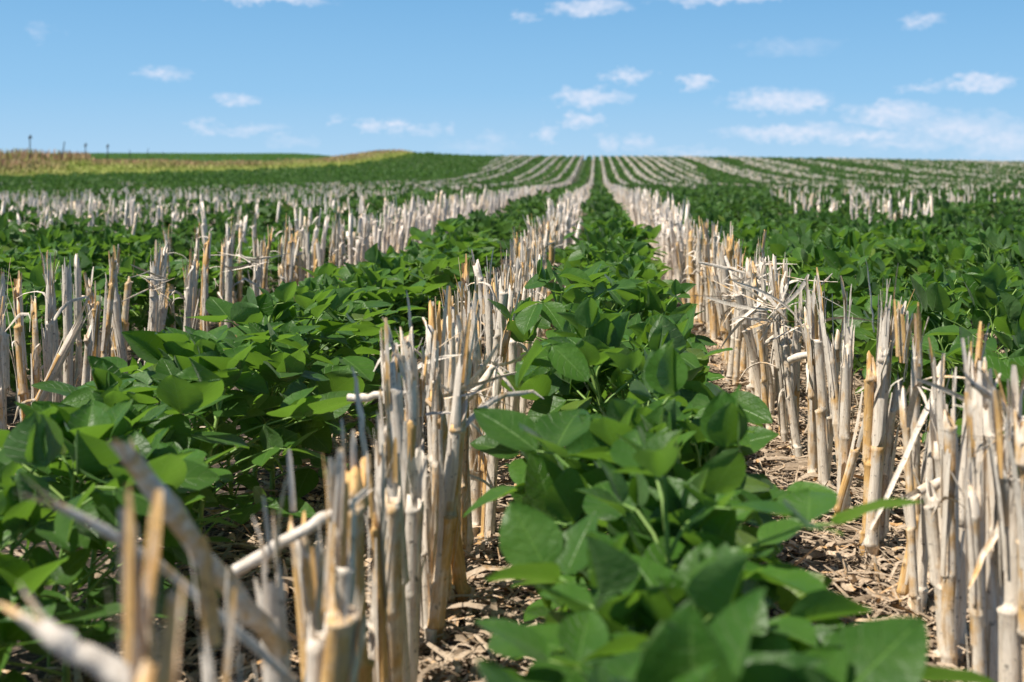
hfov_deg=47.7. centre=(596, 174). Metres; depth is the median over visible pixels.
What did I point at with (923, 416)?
dry leaf strip
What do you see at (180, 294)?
corn stub
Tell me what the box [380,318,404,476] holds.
corn stub
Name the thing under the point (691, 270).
corn stub
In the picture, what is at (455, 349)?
corn stub
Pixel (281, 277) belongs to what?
corn stub
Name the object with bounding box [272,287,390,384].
soybean plant
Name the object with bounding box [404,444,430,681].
corn stub
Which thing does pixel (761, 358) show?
corn stub
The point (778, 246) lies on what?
soybean plant
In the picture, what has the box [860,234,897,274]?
soybean plant
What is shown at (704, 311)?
corn stub
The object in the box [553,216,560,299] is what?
corn stub
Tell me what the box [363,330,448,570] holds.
corn stub
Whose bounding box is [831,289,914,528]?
corn stub
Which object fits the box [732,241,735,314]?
corn stub
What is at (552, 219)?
corn stub
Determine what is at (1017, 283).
soybean plant
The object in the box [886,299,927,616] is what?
corn stub
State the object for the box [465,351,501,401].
broken stalk
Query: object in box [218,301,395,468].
soybean plant
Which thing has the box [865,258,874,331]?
dry leaf strip
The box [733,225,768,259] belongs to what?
soybean plant
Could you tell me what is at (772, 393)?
corn stub
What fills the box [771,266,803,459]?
corn stub
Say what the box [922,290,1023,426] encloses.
soybean plant
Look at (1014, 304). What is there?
soybean plant
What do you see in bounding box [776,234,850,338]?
soybean plant
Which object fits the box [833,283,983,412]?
soybean plant
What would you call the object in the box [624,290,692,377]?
soybean plant
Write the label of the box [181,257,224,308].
soybean plant
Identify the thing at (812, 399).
corn stub
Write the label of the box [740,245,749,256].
soybean plant
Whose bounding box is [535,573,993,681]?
soybean plant
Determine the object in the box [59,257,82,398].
corn stub
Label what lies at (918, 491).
broken stalk
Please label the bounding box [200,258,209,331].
corn stub
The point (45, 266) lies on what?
corn stub
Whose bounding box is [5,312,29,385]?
soybean plant
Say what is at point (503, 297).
corn stub
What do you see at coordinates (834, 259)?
soybean plant
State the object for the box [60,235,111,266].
soybean plant
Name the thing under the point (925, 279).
soybean plant
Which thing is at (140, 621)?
corn stub
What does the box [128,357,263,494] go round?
soybean plant
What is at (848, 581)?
crop residue
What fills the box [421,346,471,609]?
corn stub
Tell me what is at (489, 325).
corn stub
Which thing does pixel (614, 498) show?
soybean plant
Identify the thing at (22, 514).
soybean plant
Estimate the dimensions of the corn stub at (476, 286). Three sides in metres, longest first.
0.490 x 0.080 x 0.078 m
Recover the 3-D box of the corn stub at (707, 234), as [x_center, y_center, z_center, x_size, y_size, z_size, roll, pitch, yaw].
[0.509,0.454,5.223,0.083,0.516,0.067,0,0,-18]
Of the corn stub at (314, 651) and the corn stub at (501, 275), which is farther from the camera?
the corn stub at (501, 275)
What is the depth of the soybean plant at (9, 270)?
4.97 m
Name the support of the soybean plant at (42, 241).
on the ground at (28, 657)
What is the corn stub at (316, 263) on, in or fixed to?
on the ground at (28, 657)
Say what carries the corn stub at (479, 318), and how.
on the ground at (28, 657)
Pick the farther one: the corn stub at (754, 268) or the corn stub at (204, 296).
the corn stub at (204, 296)
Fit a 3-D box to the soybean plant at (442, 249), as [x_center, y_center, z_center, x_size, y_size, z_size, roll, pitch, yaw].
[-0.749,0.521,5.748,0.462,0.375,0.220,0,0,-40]
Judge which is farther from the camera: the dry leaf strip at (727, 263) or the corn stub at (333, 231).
the corn stub at (333, 231)
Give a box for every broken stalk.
[0,582,138,681]
[14,471,297,681]
[107,437,290,659]
[232,479,372,576]
[347,384,424,401]
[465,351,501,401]
[787,352,806,363]
[901,477,939,499]
[959,366,1013,419]
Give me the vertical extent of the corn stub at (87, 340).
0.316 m
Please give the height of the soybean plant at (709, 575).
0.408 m
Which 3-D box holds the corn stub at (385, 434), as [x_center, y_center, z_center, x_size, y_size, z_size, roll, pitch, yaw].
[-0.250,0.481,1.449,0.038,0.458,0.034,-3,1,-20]
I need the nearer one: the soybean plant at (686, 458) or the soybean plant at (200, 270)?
the soybean plant at (686, 458)
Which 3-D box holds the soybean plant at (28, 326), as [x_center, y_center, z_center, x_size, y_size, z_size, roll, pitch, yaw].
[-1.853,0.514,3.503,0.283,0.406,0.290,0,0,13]
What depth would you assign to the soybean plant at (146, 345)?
2.19 m
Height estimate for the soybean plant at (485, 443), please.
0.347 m
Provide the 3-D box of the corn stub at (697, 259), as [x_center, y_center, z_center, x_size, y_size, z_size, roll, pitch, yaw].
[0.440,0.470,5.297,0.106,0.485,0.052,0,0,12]
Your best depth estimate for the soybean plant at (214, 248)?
5.71 m
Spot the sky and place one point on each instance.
(891, 79)
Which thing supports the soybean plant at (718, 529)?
on the ground at (28, 657)
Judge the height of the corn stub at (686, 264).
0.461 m
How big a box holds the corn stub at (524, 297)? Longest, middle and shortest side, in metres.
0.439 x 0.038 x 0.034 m
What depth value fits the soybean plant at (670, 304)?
2.98 m
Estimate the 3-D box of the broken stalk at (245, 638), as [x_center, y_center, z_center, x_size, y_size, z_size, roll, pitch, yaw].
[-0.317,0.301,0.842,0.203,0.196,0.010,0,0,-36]
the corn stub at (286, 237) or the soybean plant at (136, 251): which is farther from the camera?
the corn stub at (286, 237)
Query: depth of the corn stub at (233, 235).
5.38 m
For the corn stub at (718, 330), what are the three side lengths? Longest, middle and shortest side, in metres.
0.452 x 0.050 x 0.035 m
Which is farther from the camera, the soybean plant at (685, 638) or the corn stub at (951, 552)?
the corn stub at (951, 552)
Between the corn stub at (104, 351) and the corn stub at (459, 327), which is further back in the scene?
the corn stub at (104, 351)
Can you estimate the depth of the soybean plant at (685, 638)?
0.80 m
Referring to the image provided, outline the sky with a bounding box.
[0,0,1023,161]
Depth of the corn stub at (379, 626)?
1.33 m
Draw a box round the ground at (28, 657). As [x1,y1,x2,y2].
[0,155,1022,681]
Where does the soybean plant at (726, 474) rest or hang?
on the ground at (28, 657)
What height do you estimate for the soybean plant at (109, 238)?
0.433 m
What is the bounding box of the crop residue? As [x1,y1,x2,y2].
[2,263,1022,681]
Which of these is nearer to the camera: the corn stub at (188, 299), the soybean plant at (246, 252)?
the corn stub at (188, 299)
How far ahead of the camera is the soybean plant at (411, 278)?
4.35 m
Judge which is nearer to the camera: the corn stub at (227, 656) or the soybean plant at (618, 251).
the corn stub at (227, 656)
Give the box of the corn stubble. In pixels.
[0,155,1023,298]
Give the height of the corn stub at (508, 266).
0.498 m
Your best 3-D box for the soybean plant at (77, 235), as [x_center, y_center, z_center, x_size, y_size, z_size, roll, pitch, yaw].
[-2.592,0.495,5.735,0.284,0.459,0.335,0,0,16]
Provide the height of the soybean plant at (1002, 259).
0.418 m
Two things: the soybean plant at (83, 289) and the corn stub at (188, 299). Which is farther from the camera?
the soybean plant at (83, 289)
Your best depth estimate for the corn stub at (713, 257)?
4.74 m
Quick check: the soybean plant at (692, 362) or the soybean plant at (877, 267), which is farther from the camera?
the soybean plant at (877, 267)
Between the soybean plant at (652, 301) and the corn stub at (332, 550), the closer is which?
the corn stub at (332, 550)
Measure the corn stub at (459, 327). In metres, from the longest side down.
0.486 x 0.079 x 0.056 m
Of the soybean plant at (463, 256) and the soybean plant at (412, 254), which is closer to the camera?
the soybean plant at (412, 254)
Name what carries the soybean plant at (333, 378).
on the ground at (28, 657)
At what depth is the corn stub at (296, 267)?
5.41 m
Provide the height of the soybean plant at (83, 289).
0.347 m
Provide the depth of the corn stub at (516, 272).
3.58 m
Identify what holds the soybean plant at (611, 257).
on the ground at (28, 657)
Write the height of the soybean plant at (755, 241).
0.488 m
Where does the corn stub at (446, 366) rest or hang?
on the ground at (28, 657)
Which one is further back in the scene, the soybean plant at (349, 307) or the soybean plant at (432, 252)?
the soybean plant at (432, 252)
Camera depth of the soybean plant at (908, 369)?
2.99 m
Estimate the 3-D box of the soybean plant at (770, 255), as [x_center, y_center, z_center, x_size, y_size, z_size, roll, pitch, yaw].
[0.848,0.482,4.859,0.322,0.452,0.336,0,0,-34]
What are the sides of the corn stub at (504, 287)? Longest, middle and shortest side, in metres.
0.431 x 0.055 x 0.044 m
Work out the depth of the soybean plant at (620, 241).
4.77 m
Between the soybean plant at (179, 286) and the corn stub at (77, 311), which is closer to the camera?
the corn stub at (77, 311)
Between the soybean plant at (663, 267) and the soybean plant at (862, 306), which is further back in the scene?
the soybean plant at (663, 267)
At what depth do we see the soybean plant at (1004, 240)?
4.47 m
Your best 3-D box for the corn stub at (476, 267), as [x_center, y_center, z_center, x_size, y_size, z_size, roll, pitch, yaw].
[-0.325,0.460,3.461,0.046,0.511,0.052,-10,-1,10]
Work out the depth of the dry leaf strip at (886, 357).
2.11 m
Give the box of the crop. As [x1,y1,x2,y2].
[32,153,330,161]
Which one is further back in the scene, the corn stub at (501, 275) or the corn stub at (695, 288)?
the corn stub at (695, 288)
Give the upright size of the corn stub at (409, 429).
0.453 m
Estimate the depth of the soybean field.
21.14 m
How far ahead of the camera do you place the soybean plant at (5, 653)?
1.21 m
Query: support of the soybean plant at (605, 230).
on the ground at (28, 657)
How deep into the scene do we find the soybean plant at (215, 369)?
2.06 m
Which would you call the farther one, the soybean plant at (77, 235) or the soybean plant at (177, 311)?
the soybean plant at (77, 235)
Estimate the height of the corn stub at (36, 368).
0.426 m
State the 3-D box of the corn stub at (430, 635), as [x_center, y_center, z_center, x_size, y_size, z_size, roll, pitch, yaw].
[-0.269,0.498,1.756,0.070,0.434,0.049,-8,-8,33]
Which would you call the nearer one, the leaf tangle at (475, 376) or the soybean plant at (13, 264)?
the leaf tangle at (475, 376)
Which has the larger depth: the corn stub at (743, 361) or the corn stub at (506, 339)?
the corn stub at (743, 361)
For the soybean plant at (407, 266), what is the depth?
4.68 m
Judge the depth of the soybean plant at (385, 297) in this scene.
3.63 m
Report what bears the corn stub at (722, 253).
on the ground at (28, 657)
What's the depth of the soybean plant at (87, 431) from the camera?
1.56 m
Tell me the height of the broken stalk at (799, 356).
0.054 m
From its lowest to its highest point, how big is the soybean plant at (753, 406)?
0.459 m
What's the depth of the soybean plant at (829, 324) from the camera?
4.01 m
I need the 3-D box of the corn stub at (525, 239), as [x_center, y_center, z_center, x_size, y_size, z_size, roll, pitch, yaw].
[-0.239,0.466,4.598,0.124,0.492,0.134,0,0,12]
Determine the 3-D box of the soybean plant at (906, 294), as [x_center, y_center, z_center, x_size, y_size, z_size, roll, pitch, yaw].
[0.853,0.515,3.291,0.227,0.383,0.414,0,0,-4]
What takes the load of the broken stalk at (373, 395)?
attached to the corn stub at (407, 349)
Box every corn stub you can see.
[0,258,29,429]
[0,295,7,335]
[5,270,49,420]
[13,295,93,422]
[13,301,18,408]
[29,290,52,402]
[38,244,62,398]
[41,251,91,401]
[42,257,61,402]
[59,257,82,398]
[68,253,83,386]
[75,267,100,386]
[81,281,101,380]
[81,325,92,384]
[84,286,101,340]
[98,252,117,356]
[100,484,162,672]
[105,273,117,356]
[108,251,127,372]
[109,244,128,356]
[120,580,184,681]
[121,260,134,351]
[137,288,172,362]
[144,255,170,364]
[147,240,160,397]
[157,240,184,291]
[158,244,174,304]
[160,227,175,328]
[165,260,191,327]
[167,229,172,254]
[172,249,198,332]
[188,535,241,681]
[191,223,207,329]
[191,249,199,329]
[199,231,211,330]
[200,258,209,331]
[204,588,284,681]
[209,237,238,336]
[214,243,225,350]
[224,259,237,327]
[226,227,262,296]
[229,219,236,264]
[233,225,251,301]
[248,231,257,296]
[250,236,271,290]
[252,475,291,681]
[253,234,264,296]
[254,237,262,294]
[261,224,273,293]
[262,241,285,285]
[269,243,296,283]
[272,235,288,290]
[281,215,288,276]
[284,234,294,281]
[287,449,310,681]
[288,217,294,249]
[290,533,366,659]
[293,232,306,301]
[294,223,298,285]
[299,255,301,280]
[299,547,329,681]
[301,228,312,280]
[304,217,311,277]
[306,534,329,681]
[308,554,366,681]
[313,230,318,271]
[313,522,368,628]
[314,259,317,270]
[315,239,321,266]
[318,448,357,662]
[326,457,334,533]
[329,233,340,276]
[331,212,337,260]
[333,232,349,264]
[335,213,339,268]
[338,235,350,267]
[339,227,345,279]
[341,419,374,681]
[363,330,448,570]
[364,451,392,681]
[366,410,393,681]
[374,286,448,391]
[378,379,410,681]
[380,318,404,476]
[380,343,404,427]
[385,438,403,681]
[395,326,482,470]
[395,361,416,506]
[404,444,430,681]
[415,357,438,644]
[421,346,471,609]
[424,312,543,645]
[425,296,439,488]
[437,392,455,611]
[439,286,473,560]
[441,294,465,428]
[441,319,484,410]
[453,276,486,386]
[454,254,495,313]
[454,275,497,500]
[456,309,487,528]
[457,282,463,332]
[459,312,509,395]
[461,332,497,556]
[465,290,478,485]
[468,248,485,334]
[469,359,482,539]
[474,293,485,494]
[477,376,491,543]
[480,278,501,387]
[482,267,509,409]
[483,344,506,544]
[484,249,493,386]
[491,269,508,394]
[492,264,509,321]
[492,282,498,408]
[492,309,527,408]
[494,274,510,359]
[497,291,519,375]
[498,224,519,280]
[498,243,509,282]
[503,298,517,408]
[504,233,515,297]
[506,273,515,323]
[509,338,519,411]
[510,257,520,306]
[512,249,522,293]
[513,242,522,292]
[517,279,528,361]
[518,277,524,352]
[520,230,530,270]
[520,230,555,262]
[520,236,528,277]
[520,245,532,294]
[520,265,534,413]
[522,214,530,235]
[527,226,534,258]
[530,238,535,304]
[531,214,536,240]
[532,243,545,344]
[533,264,553,341]
[534,217,555,336]
[535,237,540,273]
[539,218,544,237]
[541,250,547,335]
[543,222,549,264]
[543,222,566,288]
[546,227,555,330]
[548,214,558,249]
[551,209,553,226]
[553,211,556,298]
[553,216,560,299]
[674,233,685,303]
[681,224,702,321]
[684,223,692,282]
[684,252,704,329]
[686,237,711,322]
[687,230,696,302]
[688,221,695,309]
[688,223,694,302]
[688,250,701,311]
[692,226,721,273]
[697,218,701,267]
[697,231,734,322]
[699,241,722,333]
[700,219,708,332]
[700,221,719,343]
[701,238,710,337]
[702,219,711,265]
[702,247,705,327]
[707,253,741,303]
[707,266,731,364]
[711,242,719,336]
[716,252,721,292]
[717,240,722,277]
[719,238,745,373]
[719,248,734,365]
[720,257,758,396]
[721,221,732,360]
[722,257,765,393]
[725,264,744,385]
[725,277,747,377]
[731,248,745,389]
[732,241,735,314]
[732,276,759,395]
[740,269,788,441]
[742,271,783,432]
[745,256,758,304]
[746,230,766,391]
[746,254,786,373]
[749,264,803,430]
[759,273,769,399]
[761,247,805,424]
[768,264,818,414]
[771,259,787,331]
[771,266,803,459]
[778,291,805,451]
[783,326,797,454]
[799,306,817,408]
[802,276,817,480]
[804,291,833,488]
[813,267,850,508]
[825,317,843,475]
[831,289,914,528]
[836,276,855,524]
[859,351,876,555]
[863,263,898,559]
[879,311,920,552]
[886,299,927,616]
[895,367,952,605]
[900,302,964,552]
[912,395,968,636]
[917,361,940,616]
[923,478,941,665]
[928,337,952,460]
[931,368,1003,613]
[939,367,966,668]
[957,321,989,665]
[961,338,1023,681]
[963,392,989,677]
[985,365,1023,609]
[990,387,1021,681]
[1008,408,1023,681]
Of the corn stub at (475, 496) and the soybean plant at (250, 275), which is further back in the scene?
the soybean plant at (250, 275)
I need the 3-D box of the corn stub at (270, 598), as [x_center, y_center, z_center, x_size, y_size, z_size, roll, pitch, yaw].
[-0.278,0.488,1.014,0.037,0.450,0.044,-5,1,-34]
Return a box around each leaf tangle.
[122,264,173,318]
[198,252,291,287]
[384,313,538,417]
[698,262,798,316]
[706,267,874,347]
[916,368,1023,467]
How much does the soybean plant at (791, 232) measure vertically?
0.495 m
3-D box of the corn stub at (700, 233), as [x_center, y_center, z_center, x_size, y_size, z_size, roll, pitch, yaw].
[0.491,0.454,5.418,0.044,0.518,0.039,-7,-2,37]
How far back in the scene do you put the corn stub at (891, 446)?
2.14 m
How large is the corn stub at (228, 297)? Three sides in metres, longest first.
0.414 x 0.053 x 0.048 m
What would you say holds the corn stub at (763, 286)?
on the ground at (28, 657)
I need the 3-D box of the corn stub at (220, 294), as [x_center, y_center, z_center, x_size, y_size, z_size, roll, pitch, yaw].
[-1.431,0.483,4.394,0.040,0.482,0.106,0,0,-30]
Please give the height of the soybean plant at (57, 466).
0.364 m
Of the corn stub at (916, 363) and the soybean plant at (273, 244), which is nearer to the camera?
the corn stub at (916, 363)
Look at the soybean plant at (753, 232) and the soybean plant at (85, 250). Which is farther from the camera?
the soybean plant at (753, 232)
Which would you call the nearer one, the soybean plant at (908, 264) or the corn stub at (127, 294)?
the corn stub at (127, 294)
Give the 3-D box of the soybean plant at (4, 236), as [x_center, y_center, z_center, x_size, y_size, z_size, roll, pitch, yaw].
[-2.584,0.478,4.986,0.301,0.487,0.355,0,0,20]
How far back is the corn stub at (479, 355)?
2.47 m
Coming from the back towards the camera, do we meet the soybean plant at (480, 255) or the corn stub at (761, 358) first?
the soybean plant at (480, 255)
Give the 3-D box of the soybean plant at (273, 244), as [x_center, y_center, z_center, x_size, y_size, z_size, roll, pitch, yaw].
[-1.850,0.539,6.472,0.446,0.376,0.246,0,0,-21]
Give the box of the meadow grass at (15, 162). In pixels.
[0,147,426,176]
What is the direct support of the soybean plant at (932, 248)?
on the ground at (28, 657)
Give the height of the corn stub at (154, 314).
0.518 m
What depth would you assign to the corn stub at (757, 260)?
3.74 m
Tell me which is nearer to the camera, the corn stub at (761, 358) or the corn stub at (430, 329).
the corn stub at (430, 329)
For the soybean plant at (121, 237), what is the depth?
6.19 m
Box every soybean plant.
[0,214,30,253]
[0,222,34,287]
[0,228,53,279]
[0,253,28,287]
[0,263,23,287]
[0,280,42,358]
[0,399,240,681]
[0,411,219,677]
[0,486,122,681]
[0,491,101,676]
[0,645,12,673]
[5,243,34,294]
[5,295,45,377]
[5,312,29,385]
[6,226,81,268]
[6,286,88,369]
[6,314,40,391]
[7,254,86,379]
[7,286,58,368]
[7,416,234,591]
[8,241,27,248]
[8,276,102,355]
[11,416,204,674]
[12,234,72,285]
[17,356,248,546]
[20,227,89,294]
[24,245,135,351]
[28,241,64,317]
[29,265,103,369]
[31,348,252,512]
[31,399,241,641]
[55,250,147,334]
[57,229,107,269]
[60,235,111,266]
[66,232,113,268]
[83,333,354,572]
[87,324,293,526]
[90,256,167,356]
[92,234,110,294]
[102,243,199,329]
[103,226,139,273]
[103,226,151,254]
[104,245,181,328]
[104,247,132,257]
[110,247,188,322]
[120,341,317,530]
[121,254,188,353]
[124,242,158,254]
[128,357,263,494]
[132,290,183,330]
[134,268,212,330]
[172,256,201,317]
[174,265,224,315]
[176,249,224,316]
[179,257,224,307]
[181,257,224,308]
[186,281,333,478]
[199,249,247,305]
[199,315,364,497]
[211,241,247,298]
[211,244,253,298]
[213,246,252,289]
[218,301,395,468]
[222,322,350,472]
[224,249,253,299]
[229,274,392,365]
[233,247,277,293]
[234,237,283,287]
[235,234,276,291]
[236,248,278,288]
[242,237,301,289]
[243,230,283,277]
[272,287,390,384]
[293,242,429,296]
[293,284,370,393]
[293,316,403,379]
[300,300,389,418]
[304,265,404,370]
[305,273,418,377]
[305,329,424,451]
[321,251,447,348]
[322,291,426,404]
[344,276,448,354]
[345,272,428,355]
[356,248,462,306]
[358,262,437,316]
[359,276,426,348]
[362,245,455,322]
[373,280,443,345]
[379,289,441,345]
[381,249,454,300]
[383,236,460,311]
[393,247,468,317]
[404,249,475,316]
[404,269,438,339]
[405,264,427,313]
[407,233,485,258]
[410,225,451,239]
[415,216,495,264]
[422,226,499,264]
[426,272,485,319]
[428,242,509,301]
[432,231,512,255]
[434,277,459,311]
[440,245,480,261]
[442,248,488,304]
[448,254,483,311]
[452,232,500,281]
[463,338,837,587]
[470,420,703,621]
[473,384,774,610]
[473,541,751,681]
[475,658,722,681]
[484,502,836,655]
[488,254,638,373]
[495,297,696,415]
[500,313,642,405]
[511,405,746,661]
[511,468,833,617]
[523,317,707,405]
[527,316,772,462]
[533,303,642,399]
[534,367,653,413]
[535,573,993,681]
[539,266,615,303]
[541,259,682,394]
[547,230,610,263]
[550,426,924,666]
[552,254,697,329]
[558,242,623,269]
[563,216,627,248]
[563,235,607,267]
[567,226,654,258]
[570,230,609,253]
[573,253,608,268]
[575,246,673,284]
[577,220,658,244]
[577,414,704,588]
[579,348,706,467]
[581,216,652,241]
[581,281,651,318]
[584,417,783,581]
[589,587,927,681]
[592,239,668,287]
[595,216,624,232]
[596,216,667,254]
[596,251,677,305]
[596,402,608,532]
[597,222,664,256]
[597,224,660,259]
[599,285,717,345]
[602,338,722,399]
[605,313,732,398]
[607,241,659,271]
[614,236,661,269]
[614,257,671,315]
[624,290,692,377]
[632,279,704,345]
[644,253,673,271]
[733,211,791,238]
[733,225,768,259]
[733,232,751,270]
[734,240,751,259]
[736,219,782,251]
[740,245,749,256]
[741,210,778,238]
[752,223,822,248]
[755,221,812,267]
[755,246,819,320]
[757,244,801,326]
[765,227,824,312]
[766,229,839,330]
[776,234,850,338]
[786,260,872,341]
[788,235,864,323]
[798,240,905,347]
[801,230,902,312]
[802,223,874,329]
[802,265,860,373]
[810,249,875,355]
[817,257,904,364]
[829,266,884,362]
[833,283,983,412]
[840,276,890,369]
[851,297,923,398]
[853,264,965,378]
[853,286,927,402]
[854,264,957,386]
[856,269,968,388]
[857,220,915,259]
[857,223,896,264]
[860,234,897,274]
[862,317,974,428]
[868,218,929,274]
[870,301,1005,442]
[873,228,924,266]
[875,218,931,268]
[877,226,947,281]
[883,233,945,279]
[888,247,926,269]
[888,299,987,397]
[889,250,938,275]
[899,260,1023,417]
[902,253,952,278]
[907,239,957,280]
[908,229,949,271]
[908,260,1023,444]
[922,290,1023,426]
[924,288,1023,477]
[933,227,1004,270]
[946,238,1005,287]
[946,257,975,271]
[946,260,981,320]
[947,225,1023,349]
[951,258,981,318]
[954,250,1011,333]
[956,228,1023,350]
[960,253,1015,333]
[966,353,1023,415]
[971,306,1023,433]
[988,280,1017,335]
[990,251,1023,264]
[991,231,1023,264]
[991,261,1019,341]
[998,226,1023,237]
[1004,234,1023,282]
[1009,280,1023,286]
[1014,257,1023,279]
[1015,320,1023,348]
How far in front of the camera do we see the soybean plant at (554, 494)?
1.40 m
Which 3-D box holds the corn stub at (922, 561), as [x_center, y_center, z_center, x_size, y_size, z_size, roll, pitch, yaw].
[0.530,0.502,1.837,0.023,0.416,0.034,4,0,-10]
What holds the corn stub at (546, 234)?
on the ground at (28, 657)
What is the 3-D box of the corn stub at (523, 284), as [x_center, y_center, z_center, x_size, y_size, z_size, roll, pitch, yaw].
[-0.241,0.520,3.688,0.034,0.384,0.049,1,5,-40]
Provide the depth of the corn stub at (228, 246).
4.51 m
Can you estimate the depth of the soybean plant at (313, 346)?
2.75 m
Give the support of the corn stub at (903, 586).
on the ground at (28, 657)
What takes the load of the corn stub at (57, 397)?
on the ground at (28, 657)
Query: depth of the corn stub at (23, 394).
2.86 m
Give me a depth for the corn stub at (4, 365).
2.73 m
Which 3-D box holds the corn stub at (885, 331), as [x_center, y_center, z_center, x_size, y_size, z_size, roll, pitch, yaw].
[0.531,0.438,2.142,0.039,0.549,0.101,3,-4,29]
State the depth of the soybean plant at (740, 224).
6.80 m
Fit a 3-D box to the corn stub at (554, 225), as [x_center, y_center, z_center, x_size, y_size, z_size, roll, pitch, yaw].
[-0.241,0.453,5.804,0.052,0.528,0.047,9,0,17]
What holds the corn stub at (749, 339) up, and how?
on the ground at (28, 657)
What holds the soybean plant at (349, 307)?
on the ground at (28, 657)
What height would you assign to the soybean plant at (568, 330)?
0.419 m
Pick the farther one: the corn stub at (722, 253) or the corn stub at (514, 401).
the corn stub at (722, 253)
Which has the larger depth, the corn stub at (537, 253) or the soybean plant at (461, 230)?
the soybean plant at (461, 230)
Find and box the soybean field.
[0,152,1023,285]
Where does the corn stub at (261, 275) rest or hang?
on the ground at (28, 657)
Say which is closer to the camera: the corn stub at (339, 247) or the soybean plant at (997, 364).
the soybean plant at (997, 364)
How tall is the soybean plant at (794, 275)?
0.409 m
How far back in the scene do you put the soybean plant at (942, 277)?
2.91 m
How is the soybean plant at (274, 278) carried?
on the ground at (28, 657)
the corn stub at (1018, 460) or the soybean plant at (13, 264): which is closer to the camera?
the corn stub at (1018, 460)
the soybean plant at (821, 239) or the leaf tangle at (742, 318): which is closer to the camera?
the leaf tangle at (742, 318)
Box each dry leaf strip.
[351,367,368,472]
[382,317,404,379]
[406,290,413,338]
[724,256,736,285]
[861,376,939,545]
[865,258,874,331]
[873,341,891,406]
[968,521,997,588]
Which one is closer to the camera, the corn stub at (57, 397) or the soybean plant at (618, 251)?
the corn stub at (57, 397)
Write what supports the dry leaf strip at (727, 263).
attached to the leaf tangle at (737, 278)
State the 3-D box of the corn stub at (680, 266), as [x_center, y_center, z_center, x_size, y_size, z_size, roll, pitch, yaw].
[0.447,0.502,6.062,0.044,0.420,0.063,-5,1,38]
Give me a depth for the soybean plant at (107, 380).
1.91 m
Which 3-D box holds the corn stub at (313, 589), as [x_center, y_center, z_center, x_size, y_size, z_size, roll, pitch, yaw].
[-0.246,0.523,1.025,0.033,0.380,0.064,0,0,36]
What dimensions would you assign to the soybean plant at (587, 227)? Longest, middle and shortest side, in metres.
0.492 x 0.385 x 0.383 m
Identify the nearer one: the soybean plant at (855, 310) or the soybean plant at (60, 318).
the soybean plant at (855, 310)
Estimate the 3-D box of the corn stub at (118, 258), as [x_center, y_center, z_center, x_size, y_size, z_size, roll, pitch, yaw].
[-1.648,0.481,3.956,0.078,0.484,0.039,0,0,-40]
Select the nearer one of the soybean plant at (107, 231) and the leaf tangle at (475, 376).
the leaf tangle at (475, 376)
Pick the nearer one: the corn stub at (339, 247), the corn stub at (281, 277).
the corn stub at (281, 277)
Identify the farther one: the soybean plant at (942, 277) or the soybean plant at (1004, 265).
the soybean plant at (1004, 265)
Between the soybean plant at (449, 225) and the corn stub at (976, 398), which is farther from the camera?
the soybean plant at (449, 225)
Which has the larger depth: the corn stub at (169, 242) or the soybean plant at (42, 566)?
the corn stub at (169, 242)
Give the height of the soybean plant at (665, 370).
0.477 m
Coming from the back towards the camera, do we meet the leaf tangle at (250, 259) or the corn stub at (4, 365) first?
the leaf tangle at (250, 259)
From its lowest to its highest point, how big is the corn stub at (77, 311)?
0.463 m
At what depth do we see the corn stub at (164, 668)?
0.56 m
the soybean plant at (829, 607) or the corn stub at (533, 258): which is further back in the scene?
the corn stub at (533, 258)
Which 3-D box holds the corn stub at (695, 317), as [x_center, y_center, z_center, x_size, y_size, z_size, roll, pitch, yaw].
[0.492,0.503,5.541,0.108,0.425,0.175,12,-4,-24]
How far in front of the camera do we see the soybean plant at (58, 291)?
4.00 m
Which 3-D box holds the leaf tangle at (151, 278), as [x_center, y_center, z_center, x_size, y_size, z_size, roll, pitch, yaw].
[-1.403,0.367,3.612,0.167,0.177,0.118,0,0,0]
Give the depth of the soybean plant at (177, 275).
4.54 m
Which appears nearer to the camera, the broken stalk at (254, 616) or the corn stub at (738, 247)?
the broken stalk at (254, 616)
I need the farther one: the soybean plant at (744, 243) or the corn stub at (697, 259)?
the soybean plant at (744, 243)
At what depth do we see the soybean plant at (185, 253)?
5.28 m
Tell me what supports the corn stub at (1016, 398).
on the ground at (28, 657)
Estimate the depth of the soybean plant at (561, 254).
5.49 m
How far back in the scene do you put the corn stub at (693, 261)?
5.86 m
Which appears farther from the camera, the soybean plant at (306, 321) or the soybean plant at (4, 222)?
the soybean plant at (4, 222)
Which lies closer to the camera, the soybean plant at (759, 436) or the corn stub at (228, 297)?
the soybean plant at (759, 436)
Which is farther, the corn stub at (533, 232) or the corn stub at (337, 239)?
the corn stub at (337, 239)
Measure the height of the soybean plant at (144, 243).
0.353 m
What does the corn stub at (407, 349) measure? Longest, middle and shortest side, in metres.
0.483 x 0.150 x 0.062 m
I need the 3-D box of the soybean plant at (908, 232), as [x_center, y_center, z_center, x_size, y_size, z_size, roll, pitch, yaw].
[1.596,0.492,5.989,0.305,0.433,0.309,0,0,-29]
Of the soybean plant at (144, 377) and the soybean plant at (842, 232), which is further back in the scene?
the soybean plant at (842, 232)
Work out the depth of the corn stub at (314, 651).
0.94 m
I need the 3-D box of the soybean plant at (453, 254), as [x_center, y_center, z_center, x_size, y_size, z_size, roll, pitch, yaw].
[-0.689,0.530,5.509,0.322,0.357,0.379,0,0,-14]
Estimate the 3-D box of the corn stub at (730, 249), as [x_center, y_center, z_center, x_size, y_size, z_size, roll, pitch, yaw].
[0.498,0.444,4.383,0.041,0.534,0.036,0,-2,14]
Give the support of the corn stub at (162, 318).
on the ground at (28, 657)
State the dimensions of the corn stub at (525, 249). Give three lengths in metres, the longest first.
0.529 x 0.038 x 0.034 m

